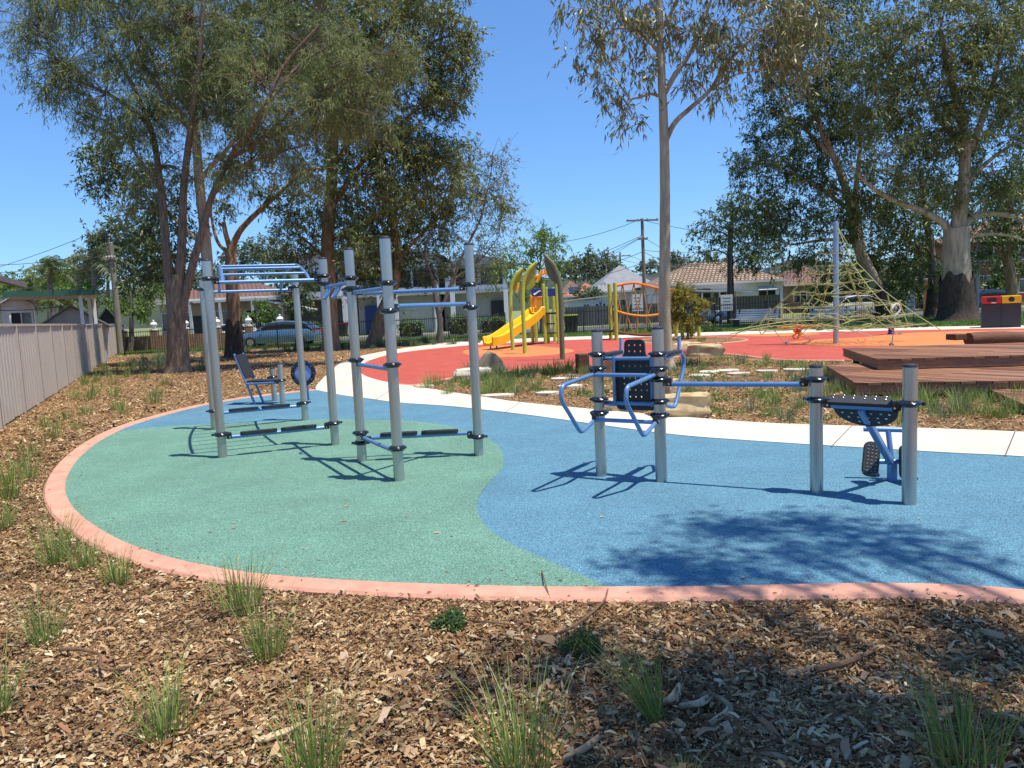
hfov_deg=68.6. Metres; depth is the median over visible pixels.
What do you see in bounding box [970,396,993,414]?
grass tuft
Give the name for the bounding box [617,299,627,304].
window
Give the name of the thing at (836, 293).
rope pyramid
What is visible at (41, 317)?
house
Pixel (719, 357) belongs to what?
grass tuft
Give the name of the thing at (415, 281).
window
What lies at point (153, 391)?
grass tuft
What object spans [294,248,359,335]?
townhouse
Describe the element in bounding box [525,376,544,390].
grass tuft
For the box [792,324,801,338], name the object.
spring rocker
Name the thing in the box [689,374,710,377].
stepping stone
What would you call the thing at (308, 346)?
strappy plant
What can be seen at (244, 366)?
stretch bench
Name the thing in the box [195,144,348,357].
tree
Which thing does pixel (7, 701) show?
grass tuft
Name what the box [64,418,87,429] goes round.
grass tuft
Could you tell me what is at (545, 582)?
fallen stick
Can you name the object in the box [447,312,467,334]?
hedge
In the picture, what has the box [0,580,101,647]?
grass tuft
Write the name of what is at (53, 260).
overhead wire
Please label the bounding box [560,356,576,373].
strappy plant
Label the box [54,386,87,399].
grass tuft
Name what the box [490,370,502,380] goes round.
grass tuft
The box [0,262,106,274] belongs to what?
overhead wire
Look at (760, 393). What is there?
grass tuft
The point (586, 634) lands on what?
cushion plant
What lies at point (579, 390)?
grass tuft
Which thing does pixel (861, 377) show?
deck
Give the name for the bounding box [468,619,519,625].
fallen stick
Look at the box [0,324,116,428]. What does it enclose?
panel fence
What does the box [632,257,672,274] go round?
distant tree
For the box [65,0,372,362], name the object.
tree
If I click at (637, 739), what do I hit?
fallen stick
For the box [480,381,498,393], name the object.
grass tuft
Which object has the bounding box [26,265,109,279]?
overhead wire
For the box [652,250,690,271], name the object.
distant tree
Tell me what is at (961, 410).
grass tuft
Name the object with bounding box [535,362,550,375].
strappy plant
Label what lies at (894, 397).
grass tuft
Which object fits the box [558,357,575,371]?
strappy plant
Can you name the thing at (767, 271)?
house
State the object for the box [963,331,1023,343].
timber log
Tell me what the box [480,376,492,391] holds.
grass tuft
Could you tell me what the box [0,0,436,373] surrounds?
tree
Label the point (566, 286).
house
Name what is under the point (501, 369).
strappy plant
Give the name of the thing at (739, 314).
park bench
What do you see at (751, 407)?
grass tuft
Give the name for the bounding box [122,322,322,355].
picket fence
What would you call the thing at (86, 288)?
tree
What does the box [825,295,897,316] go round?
parked car
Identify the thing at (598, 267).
overhead wire
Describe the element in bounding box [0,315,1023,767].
ground
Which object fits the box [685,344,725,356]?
boulder
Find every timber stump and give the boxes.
[575,353,589,372]
[603,356,618,372]
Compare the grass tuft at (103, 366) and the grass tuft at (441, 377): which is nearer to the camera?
the grass tuft at (441, 377)
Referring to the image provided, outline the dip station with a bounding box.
[559,326,925,504]
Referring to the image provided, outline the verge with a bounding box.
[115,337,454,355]
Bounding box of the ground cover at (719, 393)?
[439,355,1023,422]
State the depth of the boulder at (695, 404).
10.23 m
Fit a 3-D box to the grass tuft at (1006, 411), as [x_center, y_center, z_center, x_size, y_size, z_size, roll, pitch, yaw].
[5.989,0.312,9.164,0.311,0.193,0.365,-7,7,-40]
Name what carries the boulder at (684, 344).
on the ground at (600, 611)
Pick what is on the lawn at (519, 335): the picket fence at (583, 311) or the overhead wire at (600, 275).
the picket fence at (583, 311)
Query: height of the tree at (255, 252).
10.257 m
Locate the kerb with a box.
[43,389,1023,606]
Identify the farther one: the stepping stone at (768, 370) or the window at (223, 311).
the window at (223, 311)
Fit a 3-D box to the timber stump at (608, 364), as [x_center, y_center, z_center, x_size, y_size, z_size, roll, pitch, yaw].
[2.209,-0.393,16.898,0.500,0.420,0.350,-3,6,-6]
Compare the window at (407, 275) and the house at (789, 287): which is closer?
the window at (407, 275)
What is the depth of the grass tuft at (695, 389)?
12.63 m
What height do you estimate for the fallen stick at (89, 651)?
0.037 m
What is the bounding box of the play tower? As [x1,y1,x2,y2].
[482,283,558,349]
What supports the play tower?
on the red rubber surface
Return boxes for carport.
[2,289,98,325]
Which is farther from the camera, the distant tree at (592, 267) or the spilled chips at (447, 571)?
the distant tree at (592, 267)
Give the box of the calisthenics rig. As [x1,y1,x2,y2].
[195,236,487,480]
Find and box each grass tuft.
[0,458,41,499]
[0,461,24,482]
[0,493,28,530]
[0,501,117,566]
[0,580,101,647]
[0,617,83,717]
[2,446,31,469]
[10,456,47,479]
[14,435,51,456]
[34,413,57,427]
[38,419,73,439]
[47,417,64,429]
[47,525,112,571]
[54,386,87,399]
[54,409,74,419]
[59,538,154,587]
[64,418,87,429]
[73,372,91,384]
[74,402,97,414]
[79,385,98,399]
[83,380,102,393]
[90,372,105,381]
[91,365,105,374]
[96,360,108,369]
[100,383,124,396]
[102,370,114,376]
[104,637,262,747]
[106,371,121,384]
[106,397,129,409]
[110,363,121,371]
[114,402,131,414]
[119,360,128,366]
[119,367,132,376]
[124,362,135,371]
[138,384,168,403]
[139,368,150,379]
[148,385,164,396]
[157,376,169,384]
[188,538,298,618]
[196,579,327,665]
[224,651,402,767]
[390,643,636,767]
[417,376,434,387]
[418,373,444,385]
[432,372,446,383]
[440,388,452,393]
[445,381,457,392]
[447,374,461,381]
[457,377,470,385]
[480,373,502,386]
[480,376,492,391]
[480,376,495,393]
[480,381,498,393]
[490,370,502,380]
[496,376,516,391]
[499,373,523,385]
[503,379,524,393]
[514,374,535,387]
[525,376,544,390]
[530,375,547,384]
[563,370,578,380]
[573,382,588,394]
[577,366,587,373]
[580,625,673,722]
[660,746,712,767]
[667,362,681,372]
[681,378,693,392]
[686,372,702,381]
[690,387,703,391]
[715,352,725,360]
[733,354,749,363]
[735,395,764,411]
[740,370,752,377]
[752,387,768,398]
[754,396,780,415]
[761,368,779,379]
[763,389,787,404]
[773,401,798,420]
[782,356,793,366]
[785,388,808,406]
[789,369,804,381]
[789,379,806,391]
[791,395,806,409]
[793,359,808,367]
[794,363,812,374]
[818,639,1023,767]
[823,376,838,390]
[823,382,837,396]
[828,379,842,392]
[834,378,845,391]
[838,378,853,394]
[881,390,901,400]
[890,407,926,425]
[900,386,941,404]
[918,378,940,401]
[919,385,946,409]
[925,399,945,413]
[926,398,961,419]
[940,396,982,416]
[941,384,964,399]
[942,392,970,410]
[943,386,971,402]
[954,391,983,406]
[957,401,977,414]
[965,387,979,401]
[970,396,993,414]
[975,389,998,403]
[976,398,1010,417]
[978,404,1008,417]
[992,392,1022,408]
[997,402,1015,417]
[1001,383,1023,393]
[1001,394,1023,413]
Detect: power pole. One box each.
[105,243,123,353]
[610,252,630,269]
[626,217,658,323]
[675,254,692,265]
[727,223,731,322]
[976,240,980,308]
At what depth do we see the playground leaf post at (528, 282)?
25.93 m
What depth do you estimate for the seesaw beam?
29.77 m
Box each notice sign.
[632,294,642,326]
[721,295,732,315]
[906,290,914,317]
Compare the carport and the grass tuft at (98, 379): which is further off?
the carport
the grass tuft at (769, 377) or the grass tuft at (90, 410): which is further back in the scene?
the grass tuft at (769, 377)
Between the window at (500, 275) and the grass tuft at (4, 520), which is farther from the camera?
the window at (500, 275)
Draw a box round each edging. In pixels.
[400,353,841,385]
[642,337,747,343]
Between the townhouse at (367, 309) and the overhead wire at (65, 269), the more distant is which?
the townhouse at (367, 309)
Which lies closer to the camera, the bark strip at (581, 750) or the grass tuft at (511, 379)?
the bark strip at (581, 750)
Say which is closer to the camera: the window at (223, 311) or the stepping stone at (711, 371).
the stepping stone at (711, 371)
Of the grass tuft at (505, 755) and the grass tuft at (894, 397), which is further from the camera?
the grass tuft at (894, 397)
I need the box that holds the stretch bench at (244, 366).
[233,352,285,404]
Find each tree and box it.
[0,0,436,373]
[0,258,101,318]
[0,267,99,299]
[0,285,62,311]
[21,255,79,316]
[36,299,85,314]
[57,243,137,317]
[63,278,112,311]
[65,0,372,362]
[67,211,173,307]
[100,278,165,350]
[143,261,246,306]
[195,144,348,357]
[215,232,294,286]
[241,298,278,328]
[258,0,497,350]
[265,261,318,320]
[317,162,484,345]
[400,135,538,342]
[479,218,578,332]
[547,0,846,369]
[554,249,595,285]
[569,243,626,284]
[569,281,605,300]
[590,257,624,284]
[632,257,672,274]
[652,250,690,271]
[670,257,702,269]
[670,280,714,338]
[681,186,798,322]
[695,249,735,262]
[715,0,937,319]
[769,257,832,274]
[801,250,919,315]
[822,0,1023,320]
[843,173,977,317]
[884,250,1023,309]
[968,157,1023,310]
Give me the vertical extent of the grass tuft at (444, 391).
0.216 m
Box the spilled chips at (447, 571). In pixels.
[69,436,1008,585]
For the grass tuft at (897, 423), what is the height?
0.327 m
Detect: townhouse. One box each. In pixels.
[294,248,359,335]
[356,249,448,334]
[440,254,511,330]
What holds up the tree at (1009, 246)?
on the lawn at (519, 335)
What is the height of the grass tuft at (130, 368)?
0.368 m
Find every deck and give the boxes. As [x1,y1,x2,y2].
[826,363,1023,397]
[842,343,1023,368]
[990,389,1023,413]
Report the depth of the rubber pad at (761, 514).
5.69 m
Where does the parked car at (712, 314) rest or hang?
on the road
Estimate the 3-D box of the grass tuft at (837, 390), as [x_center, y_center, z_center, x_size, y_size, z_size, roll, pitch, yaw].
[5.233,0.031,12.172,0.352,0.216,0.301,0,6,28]
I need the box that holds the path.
[316,325,1023,456]
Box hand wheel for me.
[290,360,315,399]
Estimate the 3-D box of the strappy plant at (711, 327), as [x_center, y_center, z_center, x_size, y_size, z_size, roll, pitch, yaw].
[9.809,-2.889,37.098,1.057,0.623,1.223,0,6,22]
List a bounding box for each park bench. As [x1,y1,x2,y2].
[729,308,778,327]
[803,306,849,325]
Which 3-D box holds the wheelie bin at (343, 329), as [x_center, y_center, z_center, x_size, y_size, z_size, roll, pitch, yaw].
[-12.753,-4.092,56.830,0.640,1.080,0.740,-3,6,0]
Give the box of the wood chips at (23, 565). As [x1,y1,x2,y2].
[0,451,151,579]
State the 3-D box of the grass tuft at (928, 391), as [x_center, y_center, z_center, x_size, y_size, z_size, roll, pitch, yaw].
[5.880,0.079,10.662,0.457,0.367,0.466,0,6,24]
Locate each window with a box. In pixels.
[9,311,33,326]
[161,312,188,331]
[215,310,225,324]
[244,308,277,327]
[363,273,381,288]
[400,270,410,287]
[412,269,434,286]
[456,268,477,285]
[480,267,502,284]
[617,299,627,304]
[712,292,726,296]
[758,290,776,294]
[793,291,806,302]
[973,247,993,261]
[980,275,991,289]
[1014,245,1023,259]
[1018,278,1023,292]
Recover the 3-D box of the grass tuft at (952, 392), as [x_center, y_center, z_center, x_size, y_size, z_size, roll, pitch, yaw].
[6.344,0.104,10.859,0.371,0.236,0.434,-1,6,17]
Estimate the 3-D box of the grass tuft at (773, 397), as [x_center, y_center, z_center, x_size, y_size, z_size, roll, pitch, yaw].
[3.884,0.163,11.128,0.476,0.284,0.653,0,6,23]
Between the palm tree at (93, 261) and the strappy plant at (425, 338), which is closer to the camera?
the strappy plant at (425, 338)
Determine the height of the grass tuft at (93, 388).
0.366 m
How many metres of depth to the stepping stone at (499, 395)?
13.62 m
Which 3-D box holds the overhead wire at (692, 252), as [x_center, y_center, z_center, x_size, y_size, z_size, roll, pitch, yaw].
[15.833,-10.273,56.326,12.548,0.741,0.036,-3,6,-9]
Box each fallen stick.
[58,647,132,670]
[210,601,284,617]
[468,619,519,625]
[541,571,549,595]
[551,589,608,636]
[635,714,648,764]
[813,648,876,672]
[940,652,979,665]
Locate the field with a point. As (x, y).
(516, 314)
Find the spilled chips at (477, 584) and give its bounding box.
[46,398,1012,597]
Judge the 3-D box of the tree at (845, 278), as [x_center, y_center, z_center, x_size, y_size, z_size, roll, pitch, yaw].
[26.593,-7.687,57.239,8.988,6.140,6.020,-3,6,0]
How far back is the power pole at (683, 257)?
108.73 m
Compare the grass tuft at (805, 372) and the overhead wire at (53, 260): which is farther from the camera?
the overhead wire at (53, 260)
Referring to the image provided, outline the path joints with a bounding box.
[344,353,1014,456]
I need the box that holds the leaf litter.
[0,576,1022,767]
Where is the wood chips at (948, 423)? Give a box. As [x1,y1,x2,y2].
[414,359,1023,430]
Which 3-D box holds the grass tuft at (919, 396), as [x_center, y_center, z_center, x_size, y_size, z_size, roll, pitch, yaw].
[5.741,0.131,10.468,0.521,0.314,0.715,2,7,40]
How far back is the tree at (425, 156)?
34.51 m
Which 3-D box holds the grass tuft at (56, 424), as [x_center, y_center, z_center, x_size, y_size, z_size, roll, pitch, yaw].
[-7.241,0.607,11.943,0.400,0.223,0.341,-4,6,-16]
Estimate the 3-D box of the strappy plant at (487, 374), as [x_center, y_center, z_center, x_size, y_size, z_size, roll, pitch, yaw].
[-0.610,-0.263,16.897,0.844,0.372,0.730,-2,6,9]
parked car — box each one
[219,324,256,332]
[243,321,321,346]
[671,303,726,324]
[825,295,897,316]
[979,289,1021,307]
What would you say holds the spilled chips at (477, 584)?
on the rubber pad at (761, 514)
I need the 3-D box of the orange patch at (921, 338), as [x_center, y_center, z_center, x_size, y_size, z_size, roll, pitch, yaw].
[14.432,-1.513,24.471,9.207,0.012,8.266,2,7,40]
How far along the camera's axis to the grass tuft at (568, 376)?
15.84 m
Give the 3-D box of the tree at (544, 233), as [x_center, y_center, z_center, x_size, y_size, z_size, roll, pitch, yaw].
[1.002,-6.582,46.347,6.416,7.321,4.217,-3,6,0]
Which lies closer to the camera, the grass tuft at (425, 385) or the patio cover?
the grass tuft at (425, 385)
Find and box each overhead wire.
[0,235,86,266]
[0,253,107,272]
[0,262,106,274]
[0,272,111,288]
[0,290,113,310]
[5,249,107,264]
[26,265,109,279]
[523,236,639,271]
[535,219,639,244]
[542,252,640,278]
[542,263,640,280]
[545,237,640,276]
[645,240,797,252]
[645,245,798,266]
[645,252,743,265]
[646,264,791,269]
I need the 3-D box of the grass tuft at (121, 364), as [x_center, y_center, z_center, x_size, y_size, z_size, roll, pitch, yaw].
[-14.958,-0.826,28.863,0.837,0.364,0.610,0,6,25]
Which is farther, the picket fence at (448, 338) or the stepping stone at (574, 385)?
the picket fence at (448, 338)
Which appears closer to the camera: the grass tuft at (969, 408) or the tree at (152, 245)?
the grass tuft at (969, 408)
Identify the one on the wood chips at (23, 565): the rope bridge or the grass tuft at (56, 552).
the grass tuft at (56, 552)
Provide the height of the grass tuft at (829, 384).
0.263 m
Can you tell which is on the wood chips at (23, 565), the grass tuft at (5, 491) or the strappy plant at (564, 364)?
the grass tuft at (5, 491)
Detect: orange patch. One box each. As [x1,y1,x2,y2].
[463,345,573,356]
[736,333,818,335]
[789,330,1023,345]
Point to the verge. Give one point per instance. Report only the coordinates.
(272, 348)
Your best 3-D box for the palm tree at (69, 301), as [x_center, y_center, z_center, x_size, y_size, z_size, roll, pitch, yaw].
[-23.862,-3.116,39.726,2.645,3.569,2.533,2,7,38]
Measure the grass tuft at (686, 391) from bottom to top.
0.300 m
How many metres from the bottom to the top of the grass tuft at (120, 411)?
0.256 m
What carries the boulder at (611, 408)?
on the ground at (600, 611)
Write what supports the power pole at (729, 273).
on the lawn at (519, 335)
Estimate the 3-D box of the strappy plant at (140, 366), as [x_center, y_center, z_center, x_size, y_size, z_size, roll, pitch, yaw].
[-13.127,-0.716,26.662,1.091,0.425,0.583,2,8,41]
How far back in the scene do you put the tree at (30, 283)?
68.75 m
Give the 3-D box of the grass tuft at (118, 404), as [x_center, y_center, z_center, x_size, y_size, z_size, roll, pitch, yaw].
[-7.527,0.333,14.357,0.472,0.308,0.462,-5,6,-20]
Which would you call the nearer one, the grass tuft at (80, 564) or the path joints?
the grass tuft at (80, 564)
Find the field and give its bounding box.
[124,305,1023,337]
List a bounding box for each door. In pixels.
[188,316,202,333]
[365,306,376,334]
[399,307,432,331]
[491,300,508,324]
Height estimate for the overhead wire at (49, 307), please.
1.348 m
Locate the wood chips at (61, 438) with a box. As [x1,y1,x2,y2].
[0,361,341,460]
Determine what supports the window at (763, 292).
in the house at (715, 281)
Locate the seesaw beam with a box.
[778,325,820,327]
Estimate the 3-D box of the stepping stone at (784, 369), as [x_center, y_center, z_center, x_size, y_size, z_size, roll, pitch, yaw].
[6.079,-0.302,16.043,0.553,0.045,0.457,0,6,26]
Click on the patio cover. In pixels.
(275, 302)
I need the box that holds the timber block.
[946,333,966,339]
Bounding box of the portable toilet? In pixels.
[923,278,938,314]
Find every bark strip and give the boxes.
[254,726,295,744]
[563,734,601,762]
[663,682,682,704]
[679,694,711,709]
[709,692,732,726]
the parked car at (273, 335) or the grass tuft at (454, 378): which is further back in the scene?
the parked car at (273, 335)
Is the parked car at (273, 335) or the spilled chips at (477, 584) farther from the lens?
the parked car at (273, 335)
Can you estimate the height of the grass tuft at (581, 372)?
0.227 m
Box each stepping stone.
[414,384,433,387]
[481,393,513,397]
[535,391,558,395]
[551,377,576,380]
[557,384,582,388]
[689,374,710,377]
[699,370,718,373]
[713,369,739,372]
[726,372,749,375]
[756,369,777,372]
[783,368,808,371]
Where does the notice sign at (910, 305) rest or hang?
on the lawn at (519, 335)
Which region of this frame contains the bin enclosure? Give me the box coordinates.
[981,295,1020,327]
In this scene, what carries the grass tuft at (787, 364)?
on the ground at (600, 611)
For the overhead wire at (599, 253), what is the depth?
56.60 m
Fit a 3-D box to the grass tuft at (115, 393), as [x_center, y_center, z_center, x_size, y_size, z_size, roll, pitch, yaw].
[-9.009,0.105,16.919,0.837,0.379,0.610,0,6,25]
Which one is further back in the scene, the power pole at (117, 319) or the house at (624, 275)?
the house at (624, 275)
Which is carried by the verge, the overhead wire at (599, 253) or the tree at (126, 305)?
the tree at (126, 305)
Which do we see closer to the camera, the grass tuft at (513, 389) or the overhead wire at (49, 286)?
the grass tuft at (513, 389)
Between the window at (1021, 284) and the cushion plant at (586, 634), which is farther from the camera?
the window at (1021, 284)
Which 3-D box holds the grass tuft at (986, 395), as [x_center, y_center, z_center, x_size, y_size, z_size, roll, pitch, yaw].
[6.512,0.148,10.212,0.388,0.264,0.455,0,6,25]
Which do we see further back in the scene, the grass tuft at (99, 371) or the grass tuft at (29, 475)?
the grass tuft at (99, 371)
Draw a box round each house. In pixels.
[0,275,26,287]
[0,288,162,328]
[0,298,41,326]
[144,279,293,334]
[563,280,577,294]
[563,283,591,314]
[582,265,649,304]
[636,262,790,314]
[640,274,657,280]
[760,260,832,275]
[778,266,846,312]
[913,222,1023,307]
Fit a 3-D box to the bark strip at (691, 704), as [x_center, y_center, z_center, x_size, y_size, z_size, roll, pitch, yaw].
[0.727,1.250,2.930,0.156,0.024,0.054,-5,6,-25]
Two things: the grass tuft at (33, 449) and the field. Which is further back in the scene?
the field
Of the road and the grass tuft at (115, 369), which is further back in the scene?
the road
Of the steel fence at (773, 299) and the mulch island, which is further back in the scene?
the steel fence at (773, 299)
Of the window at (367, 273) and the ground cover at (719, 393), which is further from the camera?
the window at (367, 273)
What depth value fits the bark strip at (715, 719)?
2.87 m
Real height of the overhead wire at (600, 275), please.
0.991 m
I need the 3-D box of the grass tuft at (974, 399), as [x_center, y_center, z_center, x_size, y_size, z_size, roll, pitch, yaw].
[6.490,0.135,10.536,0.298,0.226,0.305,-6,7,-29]
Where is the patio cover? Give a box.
[267,300,317,320]
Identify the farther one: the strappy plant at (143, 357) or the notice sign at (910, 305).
the notice sign at (910, 305)
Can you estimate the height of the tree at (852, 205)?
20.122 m
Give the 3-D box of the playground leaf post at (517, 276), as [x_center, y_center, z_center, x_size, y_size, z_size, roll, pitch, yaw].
[0.189,-2.833,28.507,0.637,3.149,0.148,-3,6,0]
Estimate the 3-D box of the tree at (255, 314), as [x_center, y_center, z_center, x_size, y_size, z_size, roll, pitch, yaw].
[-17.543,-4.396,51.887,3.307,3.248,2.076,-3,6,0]
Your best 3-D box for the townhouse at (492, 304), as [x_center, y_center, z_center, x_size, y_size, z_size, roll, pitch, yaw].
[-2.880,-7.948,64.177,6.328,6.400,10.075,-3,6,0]
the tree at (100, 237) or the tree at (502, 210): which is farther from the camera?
the tree at (100, 237)
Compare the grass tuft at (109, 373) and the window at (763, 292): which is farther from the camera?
the window at (763, 292)
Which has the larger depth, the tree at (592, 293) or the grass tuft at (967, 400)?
the tree at (592, 293)
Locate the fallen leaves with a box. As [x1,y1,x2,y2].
[210,398,920,577]
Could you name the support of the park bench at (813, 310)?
on the lawn at (519, 335)
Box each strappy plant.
[134,360,148,369]
[135,352,148,361]
[139,363,154,372]
[140,357,156,367]
[155,357,165,368]
[279,343,291,350]
[303,341,313,349]
[340,339,347,347]
[417,334,431,342]
[480,369,497,380]
[492,364,509,377]
[493,362,510,373]
[499,366,517,378]
[512,362,529,377]
[522,364,538,377]
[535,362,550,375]
[542,356,566,374]
[544,361,561,375]
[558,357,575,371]
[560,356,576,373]
[702,324,708,331]
[707,321,719,331]
[906,317,926,327]
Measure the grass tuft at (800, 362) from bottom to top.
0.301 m
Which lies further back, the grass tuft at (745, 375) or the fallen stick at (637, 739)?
the grass tuft at (745, 375)
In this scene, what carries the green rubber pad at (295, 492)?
on the ground at (600, 611)
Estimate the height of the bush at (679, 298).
2.507 m
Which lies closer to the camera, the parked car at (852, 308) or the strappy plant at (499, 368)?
the strappy plant at (499, 368)
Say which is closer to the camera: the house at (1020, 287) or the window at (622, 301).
the house at (1020, 287)
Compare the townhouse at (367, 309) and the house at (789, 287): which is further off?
the house at (789, 287)
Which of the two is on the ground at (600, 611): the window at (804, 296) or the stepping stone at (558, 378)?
the stepping stone at (558, 378)
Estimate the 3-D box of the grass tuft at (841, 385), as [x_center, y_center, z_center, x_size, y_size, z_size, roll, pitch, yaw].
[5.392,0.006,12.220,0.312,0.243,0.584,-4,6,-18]
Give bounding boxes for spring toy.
[886,303,901,334]
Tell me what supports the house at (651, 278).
on the field
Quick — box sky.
[0,0,1023,289]
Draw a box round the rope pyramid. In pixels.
[715,221,946,345]
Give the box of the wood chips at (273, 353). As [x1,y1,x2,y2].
[89,337,527,372]
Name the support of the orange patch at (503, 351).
on the red rubber surface
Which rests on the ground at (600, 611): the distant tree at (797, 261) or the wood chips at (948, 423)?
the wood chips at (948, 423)
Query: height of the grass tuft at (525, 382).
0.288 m
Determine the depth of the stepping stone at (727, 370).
16.37 m
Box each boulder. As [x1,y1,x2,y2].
[453,367,491,378]
[479,351,505,370]
[606,396,647,411]
[652,392,711,417]
[665,378,680,393]
[673,341,701,353]
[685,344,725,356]
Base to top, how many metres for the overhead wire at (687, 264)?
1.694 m
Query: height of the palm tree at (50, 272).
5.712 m
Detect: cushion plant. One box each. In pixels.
[428,604,469,636]
[553,623,605,663]
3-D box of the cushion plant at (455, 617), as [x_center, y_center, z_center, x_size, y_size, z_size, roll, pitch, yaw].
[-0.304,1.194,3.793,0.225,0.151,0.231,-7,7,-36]
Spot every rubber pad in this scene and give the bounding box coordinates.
[65,419,605,585]
[116,390,1023,588]
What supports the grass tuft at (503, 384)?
on the ground at (600, 611)
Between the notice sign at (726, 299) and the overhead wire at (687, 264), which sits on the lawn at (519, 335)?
the notice sign at (726, 299)
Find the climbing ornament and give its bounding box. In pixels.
[515,268,547,292]
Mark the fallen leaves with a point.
(438, 532)
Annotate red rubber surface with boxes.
[361,329,1023,383]
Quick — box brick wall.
[122,314,283,350]
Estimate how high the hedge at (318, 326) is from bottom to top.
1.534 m
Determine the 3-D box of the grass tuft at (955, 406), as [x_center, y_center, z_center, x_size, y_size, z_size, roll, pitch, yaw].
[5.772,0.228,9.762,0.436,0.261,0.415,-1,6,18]
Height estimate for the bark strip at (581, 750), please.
0.024 m
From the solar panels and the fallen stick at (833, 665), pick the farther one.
the solar panels
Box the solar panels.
[568,287,579,293]
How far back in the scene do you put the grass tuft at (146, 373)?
21.87 m
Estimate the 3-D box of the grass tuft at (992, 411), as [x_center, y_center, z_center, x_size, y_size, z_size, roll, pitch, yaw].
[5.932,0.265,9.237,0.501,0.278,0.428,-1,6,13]
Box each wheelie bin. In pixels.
[338,323,348,336]
[564,315,574,332]
[568,314,576,332]
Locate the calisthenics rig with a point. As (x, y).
(351, 289)
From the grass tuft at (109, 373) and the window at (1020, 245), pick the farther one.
the window at (1020, 245)
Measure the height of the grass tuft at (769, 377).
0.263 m
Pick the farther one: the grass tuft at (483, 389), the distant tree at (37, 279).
the distant tree at (37, 279)
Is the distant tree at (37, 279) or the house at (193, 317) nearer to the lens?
the house at (193, 317)
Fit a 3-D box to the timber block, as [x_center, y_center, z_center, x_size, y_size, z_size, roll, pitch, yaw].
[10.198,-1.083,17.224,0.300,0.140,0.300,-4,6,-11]
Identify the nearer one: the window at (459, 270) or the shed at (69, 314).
the shed at (69, 314)
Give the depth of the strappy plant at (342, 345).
37.71 m
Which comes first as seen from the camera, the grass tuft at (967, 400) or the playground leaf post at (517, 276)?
the grass tuft at (967, 400)
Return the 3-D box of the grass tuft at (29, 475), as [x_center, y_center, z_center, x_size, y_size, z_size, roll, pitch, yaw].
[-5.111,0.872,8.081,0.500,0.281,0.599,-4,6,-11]
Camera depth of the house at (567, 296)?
81.87 m
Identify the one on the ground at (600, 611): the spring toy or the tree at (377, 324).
the tree at (377, 324)
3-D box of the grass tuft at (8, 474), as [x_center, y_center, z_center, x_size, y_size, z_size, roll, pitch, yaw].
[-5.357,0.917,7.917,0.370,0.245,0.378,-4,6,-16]
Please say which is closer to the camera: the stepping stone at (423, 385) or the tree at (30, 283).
the stepping stone at (423, 385)
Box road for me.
[287,307,1023,342]
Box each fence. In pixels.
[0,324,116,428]
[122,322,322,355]
[339,312,505,343]
[537,304,715,333]
[565,303,658,325]
[601,289,780,327]
[692,295,778,319]
[719,295,900,324]
[895,288,922,313]
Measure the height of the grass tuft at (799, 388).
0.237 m
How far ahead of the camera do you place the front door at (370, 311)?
59.47 m
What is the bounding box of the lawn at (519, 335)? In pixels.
[454,311,1023,341]
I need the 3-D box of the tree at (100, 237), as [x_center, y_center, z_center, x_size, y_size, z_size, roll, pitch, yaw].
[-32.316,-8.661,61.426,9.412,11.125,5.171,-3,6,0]
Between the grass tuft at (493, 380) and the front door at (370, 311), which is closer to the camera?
the grass tuft at (493, 380)
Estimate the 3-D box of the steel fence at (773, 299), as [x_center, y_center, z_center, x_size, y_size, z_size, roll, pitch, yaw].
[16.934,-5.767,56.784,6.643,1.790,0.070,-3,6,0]
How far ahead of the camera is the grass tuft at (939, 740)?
2.49 m
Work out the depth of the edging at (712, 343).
27.92 m
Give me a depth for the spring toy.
27.67 m
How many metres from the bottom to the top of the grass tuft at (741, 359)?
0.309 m
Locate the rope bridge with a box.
[602,282,700,339]
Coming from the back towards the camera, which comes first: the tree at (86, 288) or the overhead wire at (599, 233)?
the overhead wire at (599, 233)
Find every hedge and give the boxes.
[310,320,322,339]
[397,316,424,336]
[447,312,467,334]
[477,313,506,332]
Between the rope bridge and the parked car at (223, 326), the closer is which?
the rope bridge
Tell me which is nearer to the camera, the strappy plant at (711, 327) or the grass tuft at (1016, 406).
the grass tuft at (1016, 406)
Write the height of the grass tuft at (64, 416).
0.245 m
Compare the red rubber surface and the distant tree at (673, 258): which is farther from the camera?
the distant tree at (673, 258)
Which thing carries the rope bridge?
on the red rubber surface
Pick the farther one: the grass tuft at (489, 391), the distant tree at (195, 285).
the distant tree at (195, 285)
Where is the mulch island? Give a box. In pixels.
[644,337,745,343]
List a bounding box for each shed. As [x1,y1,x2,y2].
[40,305,111,360]
[98,308,123,326]
[563,294,618,306]

